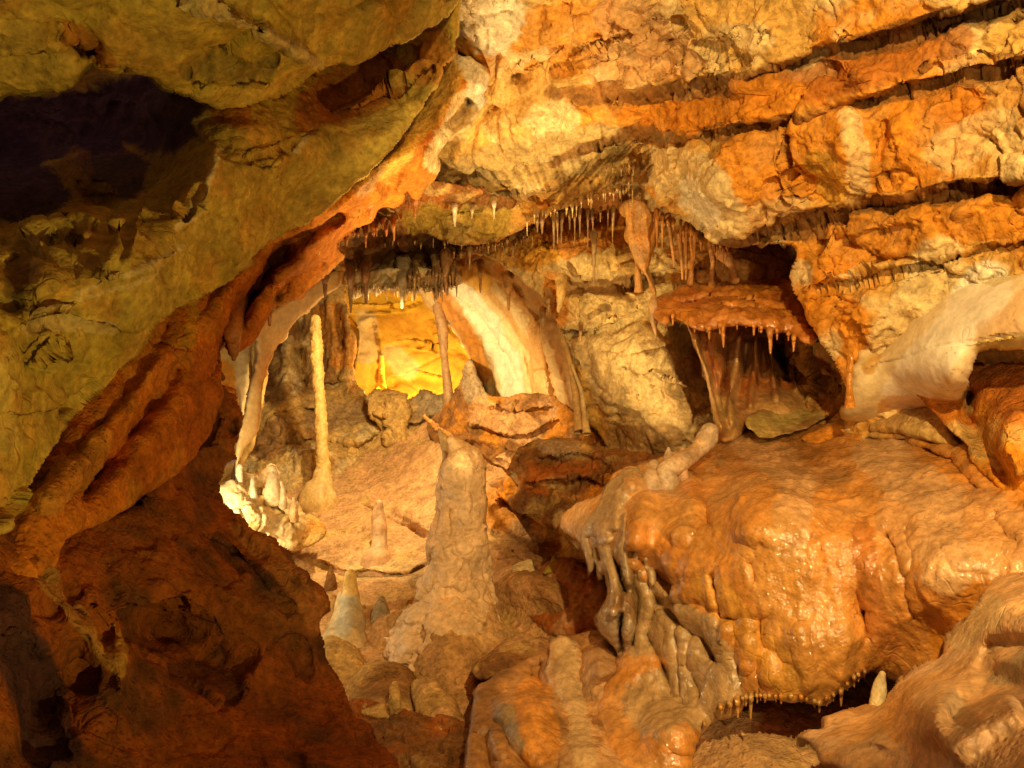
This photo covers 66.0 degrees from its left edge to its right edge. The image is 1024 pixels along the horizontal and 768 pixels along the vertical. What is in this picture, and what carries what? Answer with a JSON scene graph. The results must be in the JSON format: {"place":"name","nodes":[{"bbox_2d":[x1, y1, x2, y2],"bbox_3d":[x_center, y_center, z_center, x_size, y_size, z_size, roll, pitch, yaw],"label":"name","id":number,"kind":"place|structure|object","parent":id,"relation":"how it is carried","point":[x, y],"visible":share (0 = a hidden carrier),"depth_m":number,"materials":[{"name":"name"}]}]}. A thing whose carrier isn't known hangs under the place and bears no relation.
{"place":"outdoors","nodes":[
{"label":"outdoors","id":0,"kind":"place"},
{"bbox_2d":[0,0,458,109],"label":"ceiling slab","id":1,"kind":"structure","parent":0,"point":[219,54],"depth_m":1.81,"materials":[{"name":"stone"}]},
{"bbox_2d":[0,0,460,534],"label":"overhanging rock","id":2,"kind":"object","parent":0,"point":[135,209],"visible":0.81,"depth_m":2.16,"materials":[{"name":"stone"}]},
{"bbox_2d":[219,341,267,483],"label":"cave wall","id":3,"kind":"structure","parent":0,"point":[238,371],"depth_m":4.90,"materials":[{"name":"stone"}]},
{"bbox_2d":[220,284,382,492],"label":"dripstone wall","id":4,"kind":"structure","parent":0,"point":[285,440],"depth_m":6.59,"materials":[{"name":"stone"}]},
{"bbox_2d":[377,355,386,389],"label":"pillar","id":5,"kind":"structure","parent":4,"relation":"on","point":[381,383],"depth_m":7.77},
{"bbox_2d":[345,286,483,398],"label":"cave wall","id":6,"kind":"structure","parent":0,"point":[404,341],"depth_m":8.52,"materials":[{"name":"stone"}]},
{"bbox_2d":[331,180,532,285],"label":"cave ceiling","id":7,"kind":"structure","parent":0,"point":[437,200],"depth_m":4.58,"materials":[{"name":"stone"}]},
{"bbox_2d":[9,44,490,578],"bbox_3d":[-1.007,-0.674,2.920,1.200,2.496,2.884,0,0,24],"label":"orange flowstone drape","id":8,"kind":"object","parent":7,"relation":"hanging from","point":[137,430],"visible":0.59,"depth_m":2.52,"materials":[{"name":"stone"}]},
{"bbox_2d":[223,295,247,360],"bbox_3d":[-1.040,-0.234,2.954,0.114,0.301,0.309,0,0,-24],"label":"stalactite","id":9,"kind":"object","parent":8,"relation":"hanging from","point":[233,330],"visible":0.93,"depth_m":2.84},
{"bbox_2d":[267,308,274,325],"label":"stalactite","id":10,"kind":"object","parent":8,"relation":"hanging from","point":[269,318],"visible":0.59,"depth_m":3.29},
{"bbox_2d":[367,205,373,218],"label":"stalactite","id":11,"kind":"object","parent":8,"relation":"hanging from","point":[370,210],"visible":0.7,"depth_m":3.29},
{"bbox_2d":[231,270,344,479],"bbox_3d":[-1.346,-0.087,4.857,0.305,1.382,1.021,0,0,36],"label":"curved stone rib","id":12,"kind":"object","parent":7,"relation":"attached to","point":[269,339],"visible":0.77,"depth_m":4.54,"materials":[{"name":"stone"}]},
{"bbox_2d":[321,274,328,297],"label":"stalactite","id":13,"kind":"object","parent":7,"relation":"hanging from","point":[325,280],"visible":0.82,"depth_m":4.39},
{"bbox_2d":[344,258,356,312],"bbox_3d":[-0.966,-0.594,4.701,0.075,0.362,0.276,0,0,-10],"label":"stalactite","id":14,"kind":"object","parent":7,"relation":"hanging from","point":[350,267],"visible":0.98,"depth_m":4.60},
{"bbox_2d":[361,225,368,247],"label":"stalactite","id":15,"kind":"object","parent":7,"relation":"hanging from","point":[365,228],"visible":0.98,"depth_m":3.94},
{"bbox_2d":[359,255,371,303],"bbox_3d":[-0.874,-0.627,4.701,0.077,0.325,0.285,0,0,-9],"label":"stalactite","id":16,"kind":"object","parent":7,"relation":"hanging from","point":[365,264],"visible":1,"depth_m":4.60},
{"bbox_2d":[369,219,375,234],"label":"stalactite","id":17,"kind":"object","parent":7,"relation":"hanging from","point":[372,225],"visible":0.84,"depth_m":3.88},
{"bbox_2d":[390,214,396,240],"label":"stalactite","id":18,"kind":"object","parent":7,"relation":"hanging from","point":[393,217],"visible":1,"depth_m":3.89},
{"bbox_2d":[343,267,462,299],"bbox_3d":[-0.749,-0.688,5.349,0.851,0.245,0.745,0,0,0],"label":"stalactite comb","id":19,"kind":"object","parent":7,"relation":"hanging from","point":[379,277],"visible":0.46,"depth_m":5.10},
{"bbox_2d":[394,255,411,308],"bbox_3d":[-0.720,-0.668,5.129,0.128,0.376,0.303,0,0,0],"label":"stalactite","id":20,"kind":"object","parent":19,"relation":"hanging from","point":[403,264],"visible":0.96,"depth_m":5.04},
{"bbox_2d":[413,267,416,300],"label":"stalactite","id":21,"kind":"object","parent":19,"relation":"hanging from","point":[414,279],"visible":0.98,"depth_m":4.88},
{"bbox_2d":[430,253,440,299],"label":"stalactite","id":22,"kind":"object","parent":19,"relation":"hanging from","point":[435,259],"visible":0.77,"depth_m":5.07},
{"bbox_2d":[434,266,438,282],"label":"stalactite","id":23,"kind":"object","parent":19,"relation":"hanging from","point":[436,271],"visible":1,"depth_m":4.82},
{"bbox_2d":[440,247,453,295],"bbox_3d":[-0.426,-0.725,5.049,0.098,0.339,0.288,0,0,0],"label":"stalactite","id":24,"kind":"object","parent":19,"relation":"hanging from","point":[446,256],"visible":0.89,"depth_m":4.98},
{"bbox_2d":[455,265,458,296],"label":"stalactite","id":25,"kind":"object","parent":19,"relation":"hanging from","point":[456,272],"visible":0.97,"depth_m":4.88},
{"bbox_2d":[411,197,420,217],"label":"stalactite","id":26,"kind":"object","parent":7,"relation":"hanging from","point":[415,203],"visible":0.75,"depth_m":4.04},
{"bbox_2d":[451,203,457,226],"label":"stalactite","id":27,"kind":"object","parent":7,"relation":"hanging from","point":[454,206],"visible":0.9,"depth_m":4.34},
{"bbox_2d":[477,259,483,292],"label":"stalactite","id":28,"kind":"object","parent":7,"relation":"hanging from","point":[480,265],"visible":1,"depth_m":5.50},
{"bbox_2d":[491,191,496,218],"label":"stalactite","id":29,"kind":"object","parent":7,"relation":"hanging from","point":[493,200],"visible":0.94,"depth_m":4.30},
{"bbox_2d":[418,256,597,435],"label":"arched rock wall","id":30,"kind":"structure","parent":0,"point":[516,348],"depth_m":5.82,"materials":[{"name":"stone"}]},
{"bbox_2d":[464,631,616,767],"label":"brown flowstone bank","id":31,"kind":"structure","parent":0,"point":[518,715],"depth_m":2.63,"materials":[{"name":"stone"}]},
{"bbox_2d":[471,634,550,680],"bbox_3d":[0.002,1.153,3.328,0.355,0.196,0.715,0,0,0],"label":"leaning rock slab","id":32,"kind":"object","parent":31,"relation":"on","point":[511,651],"depth_m":3.13,"materials":[{"name":"stone"}]},
{"bbox_2d":[543,635,629,767],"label":"pale flowstone tongue","id":33,"kind":"object","parent":31,"relation":"on","point":[581,747],"visible":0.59,"depth_m":2.61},
{"bbox_2d":[543,555,558,574],"bbox_3d":[0.225,0.903,3.903,0.141,0.110,0.239,0,0,8],"label":"pointed stone","id":34,"kind":"object","parent":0,"point":[550,567],"visible":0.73,"depth_m":3.82,"materials":[{"name":"stone"}]},
{"bbox_2d":[286,422,871,767],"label":"cave floor","id":35,"kind":"structure","parent":0,"point":[398,478],"depth_m":4.43,"materials":[{"name":"stone"}]},
{"bbox_2d":[0,372,398,767],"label":"dark red boulder","id":36,"kind":"object","parent":35,"relation":"on","point":[173,622],"visible":0.88,"depth_m":1.97,"materials":[{"name":"stone"}]},
{"bbox_2d":[219,463,306,552],"bbox_3d":[-1.464,0.748,4.606,0.534,0.546,0.979,0,0,-12],"label":"white flowstone cluster","id":37,"kind":"object","parent":35,"relation":"on","point":[273,521],"visible":0.69,"depth_m":4.32,"materials":[{"name":"stone"}]},
{"bbox_2d":[235,463,242,486],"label":"stalagmite","id":38,"kind":"object","parent":37,"relation":"on","point":[239,474],"visible":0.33,"depth_m":4.33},
{"bbox_2d":[250,478,257,501],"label":"stalagmite","id":39,"kind":"object","parent":37,"relation":"on","point":[253,495],"visible":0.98,"depth_m":4.33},
{"bbox_2d":[264,465,280,506],"bbox_3d":[-1.347,0.570,4.430,0.110,0.228,0.122,0,0,0],"label":"stalagmite","id":40,"kind":"object","parent":37,"relation":"on","point":[272,488],"visible":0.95,"depth_m":4.39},
{"bbox_2d":[279,481,287,508],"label":"stalagmite","id":41,"kind":"object","parent":37,"relation":"on","point":[283,503],"visible":1,"depth_m":4.39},
{"bbox_2d":[289,496,298,522],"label":"stalagmite","id":42,"kind":"object","parent":37,"relation":"on","point":[293,515],"visible":1,"depth_m":4.37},
{"bbox_2d":[292,514,326,551],"bbox_3d":[-1.227,0.881,4.633,0.268,0.221,0.457,0,0,-19],"label":"rock","id":43,"kind":"object","parent":37,"relation":"on","point":[315,531],"visible":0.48,"depth_m":4.47,"materials":[{"name":"stone"}]},
{"bbox_2d":[297,314,339,512],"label":"tall column","id":44,"kind":"structure","parent":35,"relation":"on","point":[317,492],"depth_m":5.65,"materials":[{"name":"stone"}]},
{"bbox_2d":[324,566,337,591],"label":"stalagmite","id":45,"kind":"object","parent":35,"relation":"on","point":[330,583],"visible":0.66,"depth_m":4.29,"materials":[{"name":"stone"}]},
{"bbox_2d":[323,635,363,681],"bbox_3d":[-0.792,1.301,3.686,0.217,0.250,0.649,0,0,-15],"label":"brown boulder","id":46,"kind":"object","parent":35,"relation":"on","point":[345,659],"visible":0.61,"depth_m":3.54,"materials":[{"name":"stone"}]},
{"bbox_2d":[322,569,366,648],"bbox_3d":[-0.808,1.309,3.808,0.364,0.736,0.458,0,0,0],"label":"stalagmite","id":47,"kind":"object","parent":35,"relation":"on","point":[348,622],"visible":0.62,"depth_m":3.85,"materials":[{"name":"stone"}]},
{"bbox_2d":[360,500,392,576],"bbox_3d":[-0.783,1.022,4.599,0.293,0.651,0.297,0,0,35],"label":"stalagmite","id":48,"kind":"object","parent":35,"relation":"on","point":[377,553],"visible":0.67,"depth_m":4.63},
{"bbox_2d":[370,596,389,624],"bbox_3d":[-0.651,1.176,3.912,0.136,0.226,0.138,0,0,0],"label":"stalagmite","id":49,"kind":"object","parent":35,"relation":"on","point":[380,608],"visible":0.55,"depth_m":3.88,"materials":[{"name":"stone"}]},
{"bbox_2d":[345,661,415,718],"bbox_3d":[-0.552,1.335,3.431,0.357,0.275,0.851,0,0,-12],"label":"brown boulder","id":50,"kind":"object","parent":35,"relation":"on","point":[373,680],"visible":0.67,"depth_m":3.27,"materials":[{"name":"stone"}]},
{"bbox_2d":[364,388,411,446],"bbox_3d":[-1.005,0.293,6.418,0.419,0.514,0.679,0,0,-8],"label":"broken boulder","id":51,"kind":"object","parent":35,"relation":"on","point":[390,412],"visible":0.85,"depth_m":6.19,"materials":[{"name":"stone"}]},
{"bbox_2d":[349,698,469,767],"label":"rubble bank","id":52,"kind":"structure","parent":35,"relation":"on","point":[406,738],"depth_m":2.82,"materials":[{"name":"stone"}]},
{"bbox_2d":[387,681,401,715],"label":"stalagmite","id":53,"kind":"object","parent":52,"relation":"on","point":[394,704],"visible":1,"depth_m":3.00,"materials":[{"name":"stone"}]},
{"bbox_2d":[407,389,443,429],"bbox_3d":[-0.718,0.267,6.422,0.610,0.450,0.869,0,0,0],"label":"broken boulder","id":54,"kind":"object","parent":35,"relation":"on","point":[428,403],"visible":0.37,"depth_m":6.25,"materials":[{"name":"stone"}]},
{"bbox_2d":[411,677,466,730],"bbox_3d":[-0.265,1.362,3.104,0.275,0.338,1.071,0,0,-9],"label":"brown boulder","id":55,"kind":"object","parent":35,"relation":"on","point":[431,697],"visible":0.44,"depth_m":3.06,"materials":[{"name":"stone"}]},
{"bbox_2d":[364,436,520,717],"bbox_3d":[-0.371,0.895,3.647,0.851,1.286,1.079,0,0,0],"label":"giant stalagmite","id":56,"kind":"object","parent":35,"relation":"on","point":[448,628],"visible":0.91,"depth_m":3.64,"materials":[{"name":"stone"}]},
{"bbox_2d":[438,428,448,465],"bbox_3d":[-0.345,0.341,4.100,0.067,0.218,0.066,0,0,-43],"label":"spike","id":57,"kind":"object","parent":56,"relation":"on","point":[443,437],"visible":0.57,"depth_m":4.08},
{"bbox_2d":[432,302,452,405],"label":"pillar","id":58,"kind":"structure","parent":35,"relation":"on","point":[441,324],"depth_m":6.19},
{"bbox_2d":[426,359,606,502],"bbox_3d":[0.138,0.338,5.545,1.064,1.072,3.022,0,0,-30],"label":"rock mound","id":59,"kind":"object","parent":35,"relation":"on","point":[475,414],"visible":0.39,"depth_m":5.41,"materials":[{"name":"stone"}]},
{"bbox_2d":[423,414,510,475],"bbox_3d":[-0.263,0.346,4.616,0.060,0.316,0.816,0,0,-42],"label":"calcite strip","id":60,"kind":"object","parent":59,"relation":"on","point":[435,427],"visible":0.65,"depth_m":4.80,"materials":[{"name":"stone"}]},
{"bbox_2d":[511,559,534,571],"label":"block of stone","id":61,"kind":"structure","parent":35,"relation":"on","point":[527,564],"depth_m":3.96,"materials":[{"name":"stone"}]},
{"bbox_2d":[529,557,606,636],"bbox_3d":[0.280,1.063,3.910,0.466,0.438,0.903,0,0,0],"label":"crusty boulder","id":62,"kind":"object","parent":35,"relation":"on","point":[587,595],"visible":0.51,"depth_m":3.61,"materials":[{"name":"stone"}]},
{"bbox_2d":[507,437,664,554],"bbox_3d":[0.517,0.635,4.135,1.099,0.672,2.409,0,0,0],"label":"jagged rock ledge","id":63,"kind":"object","parent":35,"relation":"on","point":[554,479],"visible":0.4,"depth_m":4.08,"materials":[{"name":"stone"}]},
{"bbox_2d":[560,335,581,433],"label":"pillar","id":64,"kind":"structure","parent":63,"relation":"on","point":[577,413],"depth_m":4.62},
{"bbox_2d":[570,364,591,435],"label":"pillar","id":65,"kind":"structure","parent":63,"relation":"on","point":[586,430],"depth_m":4.55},
{"bbox_2d":[559,422,1023,767],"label":"flowstone mound","id":66,"kind":"object","parent":35,"relation":"on","point":[794,564],"visible":0.69,"depth_m":2.42,"materials":[{"name":"stone"}]},
{"bbox_2d":[580,467,656,655],"bbox_3d":[0.436,0.737,3.100,0.325,0.804,0.765,0,0,0],"label":"dripstone curtain","id":67,"kind":"object","parent":66,"relation":"hanging from","point":[615,619],"visible":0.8,"depth_m":2.89,"materials":[{"name":"stone"}]},
{"bbox_2d":[642,460,660,489],"bbox_3d":[0.544,0.408,3.063,0.119,0.221,0.132,0,0,0],"label":"stalagmite","id":68,"kind":"object","parent":66,"relation":"on","point":[650,477],"visible":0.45,"depth_m":3.02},
{"bbox_2d":[663,447,672,459],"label":"stalagmite","id":69,"kind":"object","parent":66,"relation":"on","point":[668,453],"visible":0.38,"depth_m":3.19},
{"bbox_2d":[677,446,688,480],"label":"stalagmite","id":70,"kind":"object","parent":66,"relation":"on","point":[684,475],"visible":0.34,"depth_m":3.07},
{"bbox_2d":[656,423,718,489],"bbox_3d":[0.694,0.311,3.153,0.382,0.302,0.113,0,0,-44],"label":"stalagmite","id":71,"kind":"object","parent":66,"relation":"on","point":[670,469],"visible":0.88,"depth_m":3.09,"materials":[{"name":"stone"}]},
{"bbox_2d":[734,694,740,717],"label":"stalactite","id":72,"kind":"object","parent":66,"relation":"attached to","point":[737,699],"visible":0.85,"depth_m":2.36},
{"bbox_2d":[748,690,754,718],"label":"stalactite","id":73,"kind":"object","parent":66,"relation":"attached to","point":[751,694],"visible":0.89,"depth_m":2.35},
{"bbox_2d":[744,408,828,438],"bbox_3d":[1.247,0.181,3.553,0.368,0.160,0.645,0,0,20],"label":"flat stone slab","id":74,"kind":"object","parent":66,"relation":"on","point":[764,424],"depth_m":3.43,"materials":[{"name":"stone"}]},
{"bbox_2d":[801,424,861,442],"bbox_3d":[1.343,0.215,3.275,0.271,0.126,0.434,0,0,18],"label":"rock lump","id":75,"kind":"object","parent":66,"relation":"on","point":[826,432],"visible":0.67,"depth_m":3.19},
{"bbox_2d":[838,687,843,705],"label":"stalactite","id":76,"kind":"object","parent":66,"relation":"attached to","point":[841,690],"visible":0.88,"depth_m":2.27},
{"bbox_2d":[844,355,854,407],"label":"pillar","id":77,"kind":"structure","parent":66,"relation":"on","point":[849,402],"depth_m":2.85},
{"bbox_2d":[796,572,1023,767],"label":"foreground flowstone","id":78,"kind":"object","parent":66,"relation":"attached to","point":[958,702],"visible":1,"depth_m":1.43,"materials":[{"name":"stone"}]},
{"bbox_2d":[869,671,886,705],"bbox_3d":[0.972,0.846,2.088,0.066,0.162,0.075,0,0,0],"label":"stalagmite","id":79,"kind":"object","parent":78,"relation":"on","point":[878,694],"visible":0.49,"depth_m":2.08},
{"bbox_2d":[824,406,1023,505],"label":"muddy bench","id":80,"kind":"object","parent":66,"relation":"on","point":[924,423],"visible":0.27,"depth_m":2.86,"materials":[{"name":"stone"}]},
{"bbox_2d":[840,273,1023,421],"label":"rounded rock boss","id":81,"kind":"object","parent":66,"relation":"on","point":[935,350],"visible":0.67,"depth_m":2.57,"materials":[{"name":"stone"}]},
{"bbox_2d":[442,183,796,454],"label":"cave wall","id":82,"kind":"structure","parent":0,"point":[644,388],"depth_m":4.38,"materials":[{"name":"stone"}]},
{"bbox_2d":[502,270,514,310],"bbox_3d":[-0.025,-0.622,5.201,0.088,0.295,0.276,0,0,0],"label":"stalactite","id":83,"kind":"object","parent":82,"relation":"hanging from","point":[507,278],"visible":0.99,"depth_m":5.13},
{"bbox_2d":[539,306,546,328],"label":"stalactite","id":84,"kind":"object","parent":82,"relation":"hanging from","point":[542,312],"visible":1,"depth_m":4.74},
{"bbox_2d":[545,287,552,311],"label":"stalactite","id":85,"kind":"object","parent":82,"relation":"hanging from","point":[549,292],"visible":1,"depth_m":4.63},
{"bbox_2d":[555,273,567,312],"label":"stalactite","id":86,"kind":"object","parent":82,"relation":"hanging from","point":[561,279],"visible":1,"depth_m":4.49},
{"bbox_2d":[577,321,583,343],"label":"stalactite","id":87,"kind":"object","parent":82,"relation":"hanging from","point":[580,326],"visible":1,"depth_m":4.33},
{"bbox_2d":[590,230,597,285],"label":"stalactite","id":88,"kind":"object","parent":82,"relation":"hanging from","point":[593,235],"visible":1,"depth_m":4.30},
{"bbox_2d":[619,199,658,294],"bbox_3d":[0.654,-0.690,3.983,0.204,0.501,0.160,0,0,0],"label":"hanging drapery","id":89,"kind":"object","parent":82,"relation":"hanging from","point":[640,235],"visible":0.95,"depth_m":3.94,"materials":[{"name":"stone"}]},
{"bbox_2d":[634,263,642,292],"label":"column","id":90,"kind":"structure","parent":89,"relation":"attached to","point":[638,284],"depth_m":3.99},
{"bbox_2d":[380,0,1023,437],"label":"cave wall","id":91,"kind":"structure","parent":0,"point":[864,158],"depth_m":2.98,"materials":[{"name":"stone"}]},
{"bbox_2d":[467,245,472,269],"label":"stalactite","id":92,"kind":"object","parent":91,"relation":"hanging from","point":[469,250],"visible":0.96,"depth_m":4.84},
{"bbox_2d":[540,209,544,233],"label":"stalactite","id":93,"kind":"object","parent":91,"relation":"hanging from","point":[542,218],"visible":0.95,"depth_m":4.34},
{"bbox_2d":[551,210,556,249],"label":"stalactite","id":94,"kind":"object","parent":91,"relation":"hanging from","point":[553,220],"visible":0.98,"depth_m":4.34},
{"bbox_2d":[556,210,559,243],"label":"stalactite","id":95,"kind":"object","parent":91,"relation":"hanging from","point":[557,219],"visible":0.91,"depth_m":4.51},
{"bbox_2d":[568,207,571,229],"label":"stalactite","id":96,"kind":"object","parent":91,"relation":"hanging from","point":[569,213],"visible":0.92,"depth_m":4.50},
{"bbox_2d":[573,206,575,244],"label":"stalactite","id":97,"kind":"object","parent":91,"relation":"hanging from","point":[574,213],"visible":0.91,"depth_m":4.47},
{"bbox_2d":[586,209,589,246],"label":"stalactite","id":98,"kind":"object","parent":91,"relation":"hanging from","point":[587,212],"visible":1,"depth_m":4.27},
{"bbox_2d":[590,208,594,229],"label":"stalactite","id":99,"kind":"object","parent":91,"relation":"hanging from","point":[592,210],"visible":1,"depth_m":4.35},
{"bbox_2d":[654,207,659,247],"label":"stalactite","id":100,"kind":"object","parent":91,"relation":"hanging from","point":[656,212],"visible":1,"depth_m":3.69},
{"bbox_2d":[660,212,664,248],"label":"stalactite","id":101,"kind":"object","parent":91,"relation":"hanging from","point":[662,214],"visible":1,"depth_m":3.74},
{"bbox_2d":[665,213,674,266],"bbox_3d":[0.781,-0.713,3.900,0.051,0.271,0.032,0,0,0],"label":"stalactite","id":102,"kind":"object","parent":91,"relation":"hanging from","point":[667,215],"visible":0.95,"depth_m":3.89},
{"bbox_2d":[677,232,682,279],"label":"stalactite","id":103,"kind":"object","parent":91,"relation":"hanging from","point":[680,242],"visible":0.98,"depth_m":3.89},
{"bbox_2d":[684,237,687,279],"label":"stalactite","id":104,"kind":"object","parent":91,"relation":"hanging from","point":[686,262],"visible":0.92,"depth_m":3.87},
{"bbox_2d":[684,221,688,237],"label":"stalactite","id":105,"kind":"object","parent":91,"relation":"hanging from","point":[686,225],"visible":1,"depth_m":3.74},
{"bbox_2d":[687,236,694,285],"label":"stalactite","id":106,"kind":"object","parent":91,"relation":"hanging from","point":[690,276],"visible":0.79,"depth_m":3.84},
{"bbox_2d":[689,222,692,249],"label":"stalactite","id":107,"kind":"object","parent":91,"relation":"hanging from","point":[690,228],"visible":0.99,"depth_m":3.66},
{"bbox_2d":[693,227,696,260],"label":"stalactite","id":108,"kind":"object","parent":91,"relation":"hanging from","point":[694,240],"visible":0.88,"depth_m":3.75},
{"bbox_2d":[698,232,703,250],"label":"stalactite","id":109,"kind":"object","parent":91,"relation":"hanging from","point":[701,237],"visible":0.97,"depth_m":3.78},
{"bbox_2d":[708,248,715,286],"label":"stalactite","id":110,"kind":"object","parent":91,"relation":"hanging from","point":[711,282],"visible":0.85,"depth_m":3.80},
{"bbox_2d":[649,277,817,442],"bbox_3d":[1.113,-0.163,3.889,0.923,0.897,1.267,0,0,0],"label":"flowstone shelf","id":111,"kind":"object","parent":91,"relation":"attached to","point":[737,330],"visible":0.95,"depth_m":3.65,"materials":[{"name":"stone"}]},
{"bbox_2d":[715,248,739,283],"bbox_3d":[1.037,-0.570,3.765,0.145,0.179,0.079,0,0,-26],"label":"stalactite","id":112,"kind":"object","parent":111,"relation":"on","point":[729,263],"visible":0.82,"depth_m":3.74},
{"bbox_2d":[782,333,845,423],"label":"cave wall","id":113,"kind":"structure","parent":0,"point":[820,385],"depth_m":3.64,"materials":[{"name":"stone"}]},
{"bbox_2d":[916,362,1023,491],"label":"cave wall","id":114,"kind":"structure","parent":0,"point":[993,397],"depth_m":2.49,"materials":[{"name":"stone"}]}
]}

